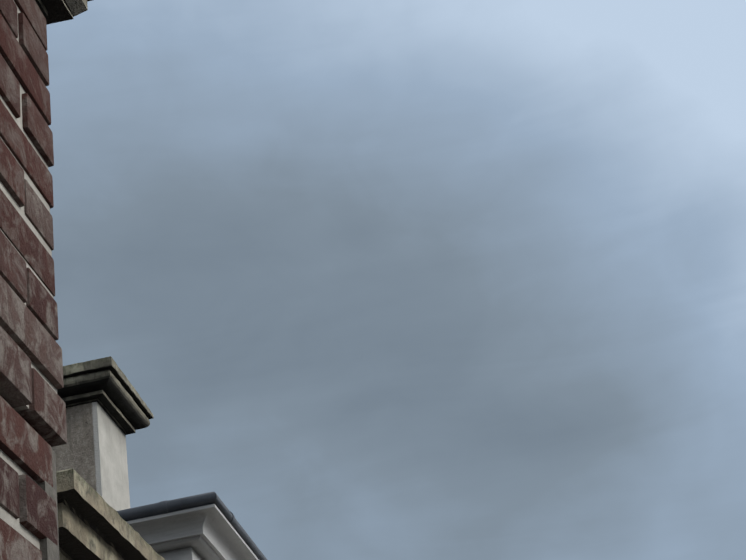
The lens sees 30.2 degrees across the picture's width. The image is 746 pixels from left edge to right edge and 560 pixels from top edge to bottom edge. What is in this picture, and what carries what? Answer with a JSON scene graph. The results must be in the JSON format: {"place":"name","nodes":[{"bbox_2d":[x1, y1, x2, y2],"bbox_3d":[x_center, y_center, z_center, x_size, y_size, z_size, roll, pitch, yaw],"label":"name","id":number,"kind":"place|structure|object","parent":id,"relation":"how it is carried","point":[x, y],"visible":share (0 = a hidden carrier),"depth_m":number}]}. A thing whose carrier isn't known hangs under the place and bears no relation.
{"place":"outdoors","nodes":[
{"label":"outdoors","id":0,"kind":"place"},
{"bbox_2d":[38,450,59,559],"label":"wall","id":1,"kind":"structure","parent":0,"point":[49,548],"depth_m":1.65},
{"bbox_2d":[56,468,164,559],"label":"stone ledge","id":2,"kind":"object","parent":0,"point":[93,524],"depth_m":3.53},
{"bbox_2d":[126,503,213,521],"bbox_3d":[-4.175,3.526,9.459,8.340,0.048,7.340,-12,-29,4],"label":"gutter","id":3,"kind":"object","parent":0,"point":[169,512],"visible":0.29,"depth_m":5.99},
{"bbox_2d":[127,504,258,559],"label":"cornice","id":4,"kind":"structure","parent":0,"point":[207,532],"depth_m":6.04},
{"bbox_2d":[117,492,266,559],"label":"gutter","id":5,"kind":"object","parent":4,"relation":"attached to","point":[171,506],"visible":0.44,"depth_m":5.99},
{"bbox_2d":[159,500,234,524],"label":"house gutter seams","id":6,"kind":"object","parent":5,"relation":"attached to","point":[162,507],"visible":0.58,"depth_m":5.99},
{"bbox_2d":[46,0,745,559],"label":"sky","id":7,"kind":"structure","parent":0,"point":[374,279]},
{"bbox_3d":[-3.882,5.220,8.494,8.000,3.711,7.000,-12,-29,4],"label":"house","id":8,"kind":"object","parent":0,"visible":0},
{"bbox_2d":[51,402,129,510],"bbox_3d":[-1.819,1.518,7.928,0.750,1.424,0.530,-12,-29,4],"label":"chimney shaft","id":9,"kind":"object","parent":8,"relation":"on","point":[92,452],"visible":0.29,"depth_m":7.96},
{"bbox_2d":[57,356,153,434],"bbox_3d":[-1.941,0.815,8.312,1.054,0.200,0.804,-12,-29,4],"label":"chimney cap","id":10,"kind":"object","parent":9,"relation":"on","point":[105,384],"visible":0.46,"depth_m":8.02},
{"bbox_3d":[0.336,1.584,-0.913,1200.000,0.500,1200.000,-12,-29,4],"label":"ground","id":11,"kind":"structure","parent":0,"visible":0},
{"bbox_2d":[0,0,66,559],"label":"gate pier bricks","id":12,"kind":"object","parent":11,"relation":"on","point":[33,434],"visible":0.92,"depth_m":1.72},
{"bbox_2d":[0,0,56,549],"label":"mortar","id":13,"kind":"object","parent":12,"relation":"attached to","point":[13,522],"visible":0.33,"depth_m":1.74},
{"bbox_2d":[35,0,91,24],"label":"cornice","id":14,"kind":"structure","parent":12,"relation":"on","point":[54,11],"depth_m":2.09}
]}

